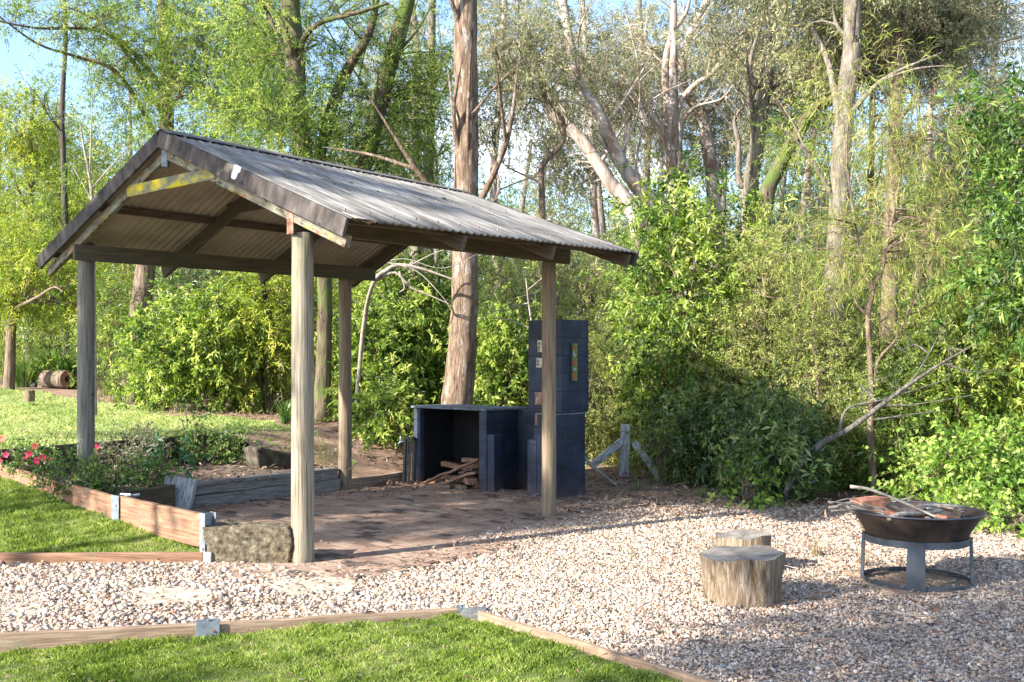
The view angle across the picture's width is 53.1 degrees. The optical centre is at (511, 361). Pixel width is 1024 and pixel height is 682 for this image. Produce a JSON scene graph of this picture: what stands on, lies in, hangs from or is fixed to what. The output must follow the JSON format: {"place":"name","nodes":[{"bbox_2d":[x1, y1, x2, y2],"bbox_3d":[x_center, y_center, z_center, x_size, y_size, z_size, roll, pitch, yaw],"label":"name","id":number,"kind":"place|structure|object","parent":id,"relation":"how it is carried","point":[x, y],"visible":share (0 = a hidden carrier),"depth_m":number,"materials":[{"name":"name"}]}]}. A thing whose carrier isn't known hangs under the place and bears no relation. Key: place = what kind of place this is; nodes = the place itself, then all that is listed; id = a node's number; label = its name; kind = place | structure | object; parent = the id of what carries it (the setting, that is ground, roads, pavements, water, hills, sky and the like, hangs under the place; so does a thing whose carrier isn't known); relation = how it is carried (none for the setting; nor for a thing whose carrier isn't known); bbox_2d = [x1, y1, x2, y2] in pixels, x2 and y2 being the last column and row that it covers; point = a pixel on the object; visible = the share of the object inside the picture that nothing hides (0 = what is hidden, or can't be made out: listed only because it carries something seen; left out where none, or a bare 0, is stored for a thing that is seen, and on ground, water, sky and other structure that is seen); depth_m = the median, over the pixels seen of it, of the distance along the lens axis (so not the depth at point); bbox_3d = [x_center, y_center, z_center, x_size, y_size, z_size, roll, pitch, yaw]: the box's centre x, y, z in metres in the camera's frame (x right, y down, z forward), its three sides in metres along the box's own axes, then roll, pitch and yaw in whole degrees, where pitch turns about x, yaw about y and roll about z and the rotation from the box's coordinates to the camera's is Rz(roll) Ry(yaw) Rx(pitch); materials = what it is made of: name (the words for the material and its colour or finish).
{"place":"outdoors","nodes":[
{"label":"outdoors","id":0,"kind":"place"},
{"bbox_2d":[0,476,198,551],"bbox_3d":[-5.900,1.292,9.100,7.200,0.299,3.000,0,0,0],"label":"lawn","id":1,"kind":"structure","parent":0,"point":[160,547],"depth_m":7.99,"materials":[{"name":"green plant"}]},
{"bbox_2d":[0,464,110,517],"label":"sleeper","id":2,"kind":"object","parent":1,"relation":"on","point":[89,498],"visible":0.38,"depth_m":9.06,"materials":[{"name":"brown wood"}]},
{"bbox_2d":[17,448,215,475],"bbox_3d":[-4.509,1.175,11.585,0.055,0.183,3.166,0,0,34],"label":"sleeper","id":3,"kind":"object","parent":1,"relation":"on","point":[170,458],"visible":0.01,"depth_m":11.63,"materials":[{"name":"brown wood"}]},
{"bbox_2d":[0,433,224,465],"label":"sleeper","id":4,"kind":"object","parent":3,"relation":"on","point":[167,441],"visible":0.28,"depth_m":11.45,"materials":[{"name":"grey wood"}]},
{"bbox_2d":[119,496,200,546],"bbox_3d":[-2.755,1.255,8.060,1.310,0.255,0.056,1,1,42],"label":"sleeper","id":5,"kind":"object","parent":1,"relation":"on","point":[177,524],"visible":0.73,"depth_m":8.01,"materials":[{"name":"brown wood"}]},
{"bbox_2d":[0,387,355,465],"bbox_3d":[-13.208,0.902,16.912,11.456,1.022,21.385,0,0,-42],"label":"lawn","id":6,"kind":"structure","parent":0,"point":[271,443],"depth_m":13.97,"materials":[{"name":"green plant"}]},
{"bbox_2d":[38,94,132,414],"bbox_3d":[-6.635,-1.563,15.588,1.618,4.949,1.296,0,0,25],"label":"tree","id":7,"kind":"object","parent":6,"relation":"on","point":[88,167],"visible":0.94,"depth_m":15.49,"materials":[{"name":"green plant"}]},
{"bbox_2d":[65,456,338,492],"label":"garden soil","id":8,"kind":"structure","parent":0,"point":[211,468],"depth_m":11.63,"materials":[{"name":"brown soil"}]},
{"bbox_2d":[0,435,75,487],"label":"azalea","id":9,"kind":"object","parent":8,"relation":"on","point":[36,462],"visible":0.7,"depth_m":9.65,"materials":[{"name":"green plant"}]},
{"bbox_2d":[28,436,125,496],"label":"azalea","id":10,"kind":"object","parent":8,"relation":"on","point":[93,468],"visible":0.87,"depth_m":9.29,"materials":[{"name":"green plant"}]},
{"bbox_2d":[115,443,185,488],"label":"azalea","id":11,"kind":"object","parent":8,"relation":"on","point":[146,475],"visible":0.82,"depth_m":10.10,"materials":[{"name":"green plant"}]},
{"bbox_2d":[129,431,210,494],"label":"leafy plant","id":12,"kind":"object","parent":8,"relation":"on","point":[188,457],"visible":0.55,"depth_m":10.50,"materials":[{"name":"green plant"}]},
{"bbox_2d":[163,423,250,466],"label":"azalea","id":13,"kind":"object","parent":8,"relation":"on","point":[205,451],"visible":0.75,"depth_m":12.16,"materials":[{"name":"green plant"}]},
{"bbox_2d":[0,613,683,681],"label":"foreground lawn","id":14,"kind":"structure","parent":0,"point":[361,650],"depth_m":5.20,"materials":[{"name":"green plant"}]},
{"bbox_2d":[0,381,855,504],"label":"bare earth","id":15,"kind":"structure","parent":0,"point":[365,465],"depth_m":13.24,"materials":[{"name":"brown soil"}]},
{"bbox_2d":[39,264,170,402],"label":"shrub","id":16,"kind":"object","parent":15,"relation":"on","point":[100,326],"visible":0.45,"depth_m":18.80,"materials":[{"name":"green plant"}]},
{"bbox_2d":[97,273,224,413],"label":"shrub","id":17,"kind":"object","parent":15,"relation":"on","point":[144,366],"visible":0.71,"depth_m":16.23,"materials":[{"name":"green plant"}]},
{"bbox_2d":[150,271,277,412],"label":"shrub","id":18,"kind":"object","parent":15,"relation":"on","point":[210,359],"visible":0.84,"depth_m":16.16,"materials":[{"name":"green plant"}]},
{"bbox_2d":[177,269,338,413],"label":"shrub","id":19,"kind":"object","parent":15,"relation":"on","point":[253,307],"visible":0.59,"depth_m":16.43,"materials":[{"name":"green plant"}]},
{"bbox_2d":[241,275,371,410],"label":"shrub","id":20,"kind":"object","parent":15,"relation":"on","point":[336,293],"visible":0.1,"depth_m":17.22,"materials":[{"name":"green plant"}]},
{"bbox_2d":[322,355,428,452],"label":"shrub","id":21,"kind":"object","parent":15,"relation":"on","point":[381,418],"visible":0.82,"depth_m":13.92,"materials":[{"name":"green plant"}]},
{"bbox_2d":[314,281,437,422],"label":"shrub","id":22,"kind":"object","parent":15,"relation":"on","point":[383,341],"visible":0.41,"depth_m":15.35,"materials":[{"name":"green plant"}]},
{"bbox_2d":[355,247,451,405],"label":"shrub","id":23,"kind":"object","parent":15,"relation":"on","point":[427,325],"visible":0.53,"depth_m":15.91,"materials":[{"name":"green plant"}]},
{"bbox_2d":[352,250,476,425],"bbox_3d":[-1.325,-0.240,13.660,1.855,2.536,1.536,0,0,0],"label":"dead sapling","id":24,"kind":"object","parent":15,"relation":"on","point":[381,275],"visible":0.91,"depth_m":13.44,"materials":[{"name":"grey wood"}]},
{"bbox_2d":[430,281,541,406],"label":"shrub","id":25,"kind":"object","parent":15,"relation":"on","point":[504,376],"visible":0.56,"depth_m":15.21,"materials":[{"name":"green plant"}]},
{"bbox_2d":[431,254,583,403],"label":"shrub","id":26,"kind":"object","parent":15,"relation":"on","point":[492,272],"visible":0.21,"depth_m":18.17,"materials":[{"name":"green plant"}]},
{"bbox_2d":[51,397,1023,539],"bbox_3d":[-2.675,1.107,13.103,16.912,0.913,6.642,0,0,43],"label":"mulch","id":27,"kind":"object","parent":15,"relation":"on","point":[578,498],"visible":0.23,"depth_m":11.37,"materials":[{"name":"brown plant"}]},
{"bbox_2d":[513,220,646,437],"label":"shrub","id":28,"kind":"object","parent":15,"relation":"on","point":[587,284],"visible":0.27,"depth_m":16.74,"materials":[{"name":"green plant"}]},
{"bbox_2d":[578,309,658,466],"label":"shrub","id":29,"kind":"object","parent":15,"relation":"on","point":[600,378],"visible":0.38,"depth_m":14.71,"materials":[{"name":"green plant"}]},
{"bbox_2d":[585,339,662,470],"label":"shrub","id":30,"kind":"object","parent":15,"relation":"on","point":[619,432],"visible":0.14,"depth_m":14.48,"materials":[{"name":"green plant"}]},
{"bbox_2d":[591,424,658,477],"bbox_3d":[1.512,1.200,13.210,0.984,0.762,0.277,0,0,16],"label":"braced post","id":31,"kind":"object","parent":15,"relation":"on","point":[623,439],"visible":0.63,"depth_m":13.25,"materials":[{"name":"grey wood"}]},
{"bbox_2d":[578,137,773,479],"bbox_3d":[2.277,-0.681,13.602,2.698,4.632,2.416,0,0,-39],"label":"shrub","id":32,"kind":"object","parent":15,"relation":"on","point":[670,224],"visible":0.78,"depth_m":13.29,"materials":[{"name":"green plant"}]},
{"bbox_2d":[644,373,761,488],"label":"shrub","id":33,"kind":"object","parent":15,"relation":"on","point":[702,437],"visible":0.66,"depth_m":12.30,"materials":[{"name":"green plant"}]},
{"bbox_2d":[655,184,808,405],"bbox_3d":[3.090,-0.307,14.405,2.500,4.270,2.137,0,0,0],"label":"shrub","id":34,"kind":"object","parent":15,"relation":"on","point":[739,222],"visible":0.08,"depth_m":14.29,"materials":[{"name":"green plant"}]},
{"bbox_2d":[700,443,801,512],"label":"shrub","id":35,"kind":"object","parent":15,"relation":"on","point":[747,493],"visible":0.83,"depth_m":10.53,"materials":[{"name":"green plant"}]},
{"bbox_2d":[690,361,868,503],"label":"shrub","id":36,"kind":"object","parent":15,"relation":"on","point":[784,440],"visible":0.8,"depth_m":11.00,"materials":[{"name":"green plant"}]},
{"bbox_2d":[683,201,886,473],"bbox_3d":[3.304,-0.107,12.916,2.316,3.789,2.128,0,0,45],"label":"shrub","id":37,"kind":"object","parent":15,"relation":"on","point":[749,313],"visible":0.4,"depth_m":12.76,"materials":[{"name":"green plant"}]},
{"bbox_2d":[748,253,893,490],"bbox_3d":[3.674,0.224,12.278,1.678,3.089,1.906,0,0,29],"label":"shrub","id":38,"kind":"object","parent":15,"relation":"on","point":[815,372],"visible":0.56,"depth_m":12.13,"materials":[{"name":"green plant"}]},
{"bbox_2d":[178,482,707,587],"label":"brick paving","id":39,"kind":"structure","parent":0,"point":[330,503],"depth_m":9.47,"materials":[{"name":"brown brick"}]},
{"bbox_2d":[192,479,339,507],"bbox_3d":[-2.650,1.430,11.098,0.115,0.136,1.952,0,0,41],"label":"sleeper","id":40,"kind":"object","parent":39,"relation":"on","point":[218,498],"visible":0.61,"depth_m":10.90,"materials":[{"name":"grey wood"}]},
{"bbox_2d":[195,467,337,494],"bbox_3d":[-2.691,1.300,11.148,0.145,0.129,1.939,0,0,40],"label":"sleeper","id":41,"kind":"object","parent":40,"relation":"on","point":[276,480],"visible":0.66,"depth_m":10.97,"materials":[{"name":"grey wood"}]},
{"bbox_2d":[37,128,638,562],"bbox_3d":[-1.687,-0.155,9.905,4.748,3.610,3.673,0,0,41],"label":"shelter","id":42,"kind":"object","parent":39,"relation":"on","point":[169,200],"visible":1,"depth_m":9.52,"materials":[{"name":"grey wood"}]},
{"bbox_2d":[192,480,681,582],"bbox_3d":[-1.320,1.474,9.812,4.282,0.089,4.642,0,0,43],"label":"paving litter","id":43,"kind":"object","parent":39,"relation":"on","point":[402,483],"visible":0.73,"depth_m":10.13,"materials":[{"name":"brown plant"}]},
{"bbox_2d":[411,319,589,498],"bbox_3d":[-0.137,0.547,12.032,2.350,2.005,0.720,0,0,43],"label":"barbecue","id":44,"kind":"object","parent":39,"relation":"on","point":[503,444],"visible":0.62,"depth_m":11.70,"materials":[{"name":"blue brick"}]},
{"bbox_2d":[0,81,1023,379],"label":"wood","id":45,"kind":"object","parent":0,"point":[584,215],"depth_m":33.68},
{"bbox_2d":[0,496,1023,681],"bbox_3d":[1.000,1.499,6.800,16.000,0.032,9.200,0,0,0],"label":"gravel yard","id":46,"kind":"structure","parent":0,"point":[701,654],"depth_m":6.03,"materials":[{"name":"beige gravel"}]},
{"bbox_2d":[0,552,202,564],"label":"sleeper","id":47,"kind":"object","parent":46,"relation":"on","point":[63,557],"visible":0.49,"depth_m":7.54,"materials":[{"name":"brown wood"}]},
{"bbox_2d":[131,586,212,607],"bbox_3d":[-2.166,1.499,6.547,0.501,0.046,0.517,0,0,-23],"label":"stepping stone","id":48,"kind":"object","parent":46,"relation":"on","point":[185,595],"visible":0.62,"depth_m":6.49,"materials":[{"name":"beige stone"}]},
{"bbox_2d":[205,520,293,562],"bbox_3d":[-1.932,1.378,7.681,0.686,0.332,0.348,0,0,0],"label":"sandstone block","id":49,"kind":"object","parent":46,"relation":"on","point":[253,541],"depth_m":7.53,"materials":[{"name":"brown stone"}]},
{"bbox_2d":[264,576,360,596],"bbox_3d":[-1.290,1.499,6.765,0.614,0.046,0.511,0,0,-22],"label":"stepping stone","id":50,"kind":"object","parent":46,"relation":"on","point":[308,584],"visible":0.56,"depth_m":6.77,"materials":[{"name":"beige stone"}]},
{"bbox_2d":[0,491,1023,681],"bbox_3d":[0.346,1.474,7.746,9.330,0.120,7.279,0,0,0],"label":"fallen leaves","id":51,"kind":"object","parent":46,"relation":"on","point":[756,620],"depth_m":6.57,"materials":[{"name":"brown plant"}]},
{"bbox_2d":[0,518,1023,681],"bbox_3d":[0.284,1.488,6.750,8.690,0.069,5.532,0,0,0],"label":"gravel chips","id":52,"kind":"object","parent":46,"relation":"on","point":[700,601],"visible":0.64,"depth_m":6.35,"materials":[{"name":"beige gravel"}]},
{"bbox_2d":[478,611,716,681],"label":"edging board","id":53,"kind":"object","parent":46,"relation":"on","point":[613,655],"visible":0.55,"depth_m":5.24,"materials":[{"name":"brown wood"}]},
{"bbox_2d":[699,545,785,609],"bbox_3d":[1.427,1.353,6.382,0.527,0.354,0.509,0,0,0],"label":"stump","id":54,"kind":"object","parent":46,"relation":"on","point":[748,577],"visible":0.94,"depth_m":6.20,"materials":[{"name":"brown wood"}]},
{"bbox_2d":[716,528,770,546],"bbox_3d":[1.661,1.375,7.350,0.395,0.310,0.384,0,0,0],"label":"stump","id":55,"kind":"object","parent":46,"relation":"on","point":[740,537],"visible":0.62,"depth_m":7.28,"materials":[{"name":"brown wood"}]},
{"bbox_2d":[840,569,1006,597],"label":"paving slab","id":56,"kind":"structure","parent":46,"relation":"on","point":[894,580],"depth_m":6.87,"materials":[{"name":"beige stone"}]},
{"bbox_2d":[855,500,986,591],"bbox_3d":[2.720,1.241,6.890,0.862,0.494,0.862,0,0,0],"label":"fire bowl","id":57,"kind":"object","parent":56,"relation":"on","point":[916,538],"visible":0.91,"depth_m":6.59,"materials":[{"name":"metal"}]},
{"bbox_2d":[0,358,1023,521],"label":"ground","id":58,"kind":"structure","parent":0,"point":[850,494],"depth_m":11.94,"materials":[{"name":"brown soil"}]},
{"bbox_2d":[10,0,110,361],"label":"tree","id":59,"kind":"object","parent":58,"relation":"on","point":[64,202],"visible":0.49,"depth_m":23.94,"materials":[{"name":"green plant"}]},
{"bbox_2d":[0,62,129,362],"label":"tree","id":60,"kind":"object","parent":58,"relation":"on","point":[29,150],"visible":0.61,"depth_m":25.16,"materials":[{"name":"green plant"}]},
{"bbox_2d":[0,196,134,389],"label":"tree","id":61,"kind":"object","parent":58,"relation":"on","point":[15,274],"visible":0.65,"depth_m":21.69,"materials":[{"name":"green plant"}]},
{"bbox_2d":[0,622,195,652],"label":"sleeper","id":62,"kind":"object","parent":58,"relation":"on","point":[36,639],"visible":0.39,"depth_m":5.60,"materials":[{"name":"brown wood"}]},
{"bbox_2d":[0,0,339,402],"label":"tree","id":63,"kind":"object","parent":58,"relation":"on","point":[165,53],"visible":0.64,"depth_m":16.95,"materials":[{"name":"green plant"}]},
{"bbox_2d":[196,272,315,413],"bbox_3d":[-4.070,-0.737,16.696,2.065,3.374,2.350,0,0,-20],"label":"tree","id":64,"kind":"object","parent":58,"relation":"on","point":[269,400],"visible":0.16,"depth_m":16.55,"materials":[{"name":"green plant"}]},
{"bbox_2d":[242,446,290,468],"bbox_3d":[-2.797,1.300,12.307,0.847,0.610,0.448,0,0,-43],"label":"sandstone block","id":65,"kind":"object","parent":58,"relation":"on","point":[255,457],"depth_m":12.01,"materials":[{"name":"stone"}]},
{"bbox_2d":[175,0,500,422],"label":"tree","id":66,"kind":"object","parent":58,"relation":"on","point":[294,99],"visible":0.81,"depth_m":15.09,"materials":[{"name":"green plant"}]},
{"bbox_2d":[220,607,457,634],"bbox_3d":[-1.014,1.565,5.932,1.422,0.195,0.056,0,0,-14],"label":"sleeper","id":67,"kind":"object","parent":58,"relation":"on","point":[243,626],"visible":0.4,"depth_m":5.89,"materials":[{"name":"brown wood"}]},
{"bbox_2d":[328,0,481,281],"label":"tree","id":68,"kind":"object","parent":58,"relation":"on","point":[413,20],"visible":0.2,"depth_m":23.04,"materials":[{"name":"green plant"}]},
{"bbox_2d":[344,0,496,392],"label":"tree","id":69,"kind":"object","parent":58,"relation":"on","point":[432,21],"visible":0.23,"depth_m":18.91,"materials":[{"name":"green plant"}]},
{"bbox_2d":[324,0,555,404],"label":"tree","id":70,"kind":"object","parent":58,"relation":"on","point":[459,382],"visible":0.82,"depth_m":13.74,"materials":[{"name":"brown plant"}]},
{"bbox_2d":[432,0,609,306],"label":"tree","id":71,"kind":"object","parent":58,"relation":"on","point":[524,76],"visible":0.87,"depth_m":16.27,"materials":[{"name":"green plant"}]},
{"bbox_2d":[483,191,612,371],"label":"shrub","id":72,"kind":"object","parent":58,"relation":"on","point":[572,254],"visible":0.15,"depth_m":21.74,"materials":[{"name":"green plant"}]},
{"bbox_2d":[478,0,660,354],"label":"tree","id":73,"kind":"object","parent":58,"relation":"on","point":[604,175],"visible":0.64,"depth_m":20.42,"materials":[{"name":"grey plant"}]},
{"bbox_2d":[484,0,703,340],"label":"tree","id":74,"kind":"object","parent":58,"relation":"on","point":[629,175],"visible":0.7,"depth_m":18.05,"materials":[{"name":"green plant"}]},
{"bbox_2d":[569,201,696,451],"bbox_3d":[2.182,-0.377,16.615,2.988,4.487,2.962,0,0,0],"label":"shrub","id":75,"kind":"object","parent":58,"relation":"on","point":[619,292],"visible":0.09,"depth_m":16.31,"materials":[{"name":"green plant"}]},
{"bbox_2d":[601,390,720,485],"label":"shrub","id":76,"kind":"object","parent":58,"relation":"on","point":[659,460],"visible":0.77,"depth_m":12.55,"materials":[{"name":"green plant"}]},
{"bbox_2d":[575,0,780,332],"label":"tree","id":77,"kind":"object","parent":58,"relation":"on","point":[669,133],"visible":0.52,"depth_m":20.42,"materials":[{"name":"green plant"}]},
{"bbox_2d":[544,4,832,243],"bbox_3d":[5.220,-4.940,30.767,9.786,11.693,6.240,0,0,0],"label":"tree","id":78,"kind":"object","parent":58,"relation":"on","point":[723,200],"visible":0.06,"depth_m":29.61,"materials":[{"name":"green plant"}]},
{"bbox_2d":[635,0,797,369],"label":"tree","id":79,"kind":"object","parent":58,"relation":"on","point":[711,160],"visible":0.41,"depth_m":21.96,"materials":[{"name":"green plant"}]},
{"bbox_2d":[637,285,826,484],"bbox_3d":[2.866,0.392,13.090,2.390,2.770,2.210,0,0,-23],"label":"shrub","id":80,"kind":"object","parent":58,"relation":"on","point":[730,369],"visible":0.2,"depth_m":12.77,"materials":[{"name":"green plant"}]},
{"bbox_2d":[674,0,862,300],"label":"tree","id":81,"kind":"object","parent":58,"relation":"on","point":[754,100],"visible":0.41,"depth_m":17.83,"materials":[{"name":"green plant"}]},
{"bbox_2d":[736,202,899,439],"bbox_3d":[4.548,-0.277,16.356,3.244,4.448,2.749,0,0,36],"label":"shrub","id":82,"kind":"object","parent":58,"relation":"on","point":[803,269],"visible":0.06,"depth_m":16.13,"materials":[{"name":"green plant"}]},
{"bbox_2d":[742,27,927,333],"bbox_3d":[4.794,-2.032,15.756,3.358,7.259,2.368,0,0,-38],"label":"tree","id":83,"kind":"object","parent":58,"relation":"on","point":[771,180],"visible":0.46,"depth_m":15.42,"materials":[{"name":"green plant"}]},
{"bbox_2d":[770,160,905,389],"bbox_3d":[7.118,-1.737,23.876,4.206,6.370,3.473,0,0,0],"label":"tree","id":84,"kind":"object","parent":58,"relation":"on","point":[795,203],"visible":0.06,"depth_m":23.80,"materials":[{"name":"green plant"}]},
{"bbox_2d":[727,0,949,478],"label":"tree","id":85,"kind":"object","parent":58,"relation":"on","point":[815,13],"visible":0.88,"depth_m":13.99,"materials":[{"name":"brown plant"}]},
{"bbox_2d":[719,0,1023,495],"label":"tree","id":86,"kind":"object","parent":58,"relation":"on","point":[912,137],"visible":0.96,"depth_m":11.57,"materials":[{"name":"green plant"}]},
{"bbox_2d":[805,281,959,480],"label":"shrub","id":87,"kind":"object","parent":58,"relation":"on","point":[879,346],"visible":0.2,"depth_m":13.30,"materials":[{"name":"green plant"}]},
{"bbox_2d":[813,331,964,495],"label":"shrub","id":88,"kind":"object","parent":58,"relation":"on","point":[896,442],"visible":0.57,"depth_m":11.94,"materials":[{"name":"green plant"}]},
{"bbox_2d":[780,296,1022,499],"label":"leaning bough","id":89,"kind":"object","parent":58,"relation":"on","point":[818,446],"visible":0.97,"depth_m":10.90,"materials":[{"name":"grey plant"}]},
{"bbox_2d":[802,14,1003,274],"bbox_3d":[11.351,-4.522,28.474,6.978,12.124,4.882,0,0,0],"label":"tree","id":90,"kind":"object","parent":58,"relation":"on","point":[861,174],"visible":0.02,"depth_m":28.07,"materials":[{"name":"green plant"}]},
{"bbox_2d":[846,193,963,434],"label":"shrub","id":91,"kind":"object","parent":58,"relation":"on","point":[903,292],"visible":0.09,"depth_m":17.98,"materials":[{"name":"green plant"}]},
{"bbox_2d":[810,0,1023,462],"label":"tree","id":92,"kind":"object","parent":58,"relation":"on","point":[958,20],"visible":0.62,"depth_m":14.99,"materials":[{"name":"green plant"}]},
{"bbox_2d":[854,138,1011,318],"bbox_3d":[6.515,-0.899,15.456,2.080,4.997,2.023,0,0,-43],"label":"tree","id":93,"kind":"object","parent":58,"relation":"on","point":[925,200],"visible":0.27,"depth_m":15.46,"materials":[{"name":"green plant"}]},
{"bbox_2d":[852,257,1021,476],"bbox_3d":[5.603,0.263,13.681,2.434,3.328,2.125,0,0,-32],"label":"shrub","id":94,"kind":"object","parent":58,"relation":"on","point":[922,311],"visible":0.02,"depth_m":13.36,"materials":[{"name":"green plant"}]},
{"bbox_2d":[859,399,1023,515],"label":"shrub","id":95,"kind":"object","parent":58,"relation":"on","point":[940,469],"visible":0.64,"depth_m":10.05,"materials":[{"name":"green plant"}]},
{"bbox_2d":[862,84,1023,378],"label":"tree","id":96,"kind":"object","parent":58,"relation":"on","point":[963,186],"visible":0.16,"depth_m":16.68,"materials":[{"name":"green plant"}]},
{"bbox_2d":[874,295,1023,480],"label":"shrub","id":97,"kind":"object","parent":58,"relation":"on","point":[969,411],"visible":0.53,"depth_m":12.08,"materials":[{"name":"green plant"}]},
{"bbox_2d":[893,221,1023,477],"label":"shrub","id":98,"kind":"object","parent":58,"relation":"on","point":[1016,358],"visible":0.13,"depth_m":12.41,"materials":[{"name":"green plant"}]},
{"bbox_2d":[903,0,1023,361],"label":"tree","id":99,"kind":"object","parent":58,"relation":"on","point":[999,81],"visible":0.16,"depth_m":18.88,"materials":[{"name":"green plant"}]},
{"bbox_2d":[919,61,1023,389],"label":"tree","id":100,"kind":"object","parent":58,"relation":"on","point":[1013,266],"visible":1,"depth_m":10.33,"materials":[{"name":"green plant"}]},
{"bbox_2d":[920,404,1023,513],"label":"shrub","id":101,"kind":"object","parent":58,"relation":"on","point":[1016,449],"visible":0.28,"depth_m":10.22,"materials":[{"name":"green plant"}]},
{"bbox_2d":[925,459,1023,537],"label":"shrub","id":102,"kind":"object","parent":58,"relation":"on","point":[1000,512],"visible":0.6,"depth_m":9.02,"materials":[{"name":"green plant"}]},
{"bbox_2d":[0,0,1023,319],"label":"sky","id":103,"kind":"structure","parent":0,"point":[17,53],"materials":[{"name":"blue"}]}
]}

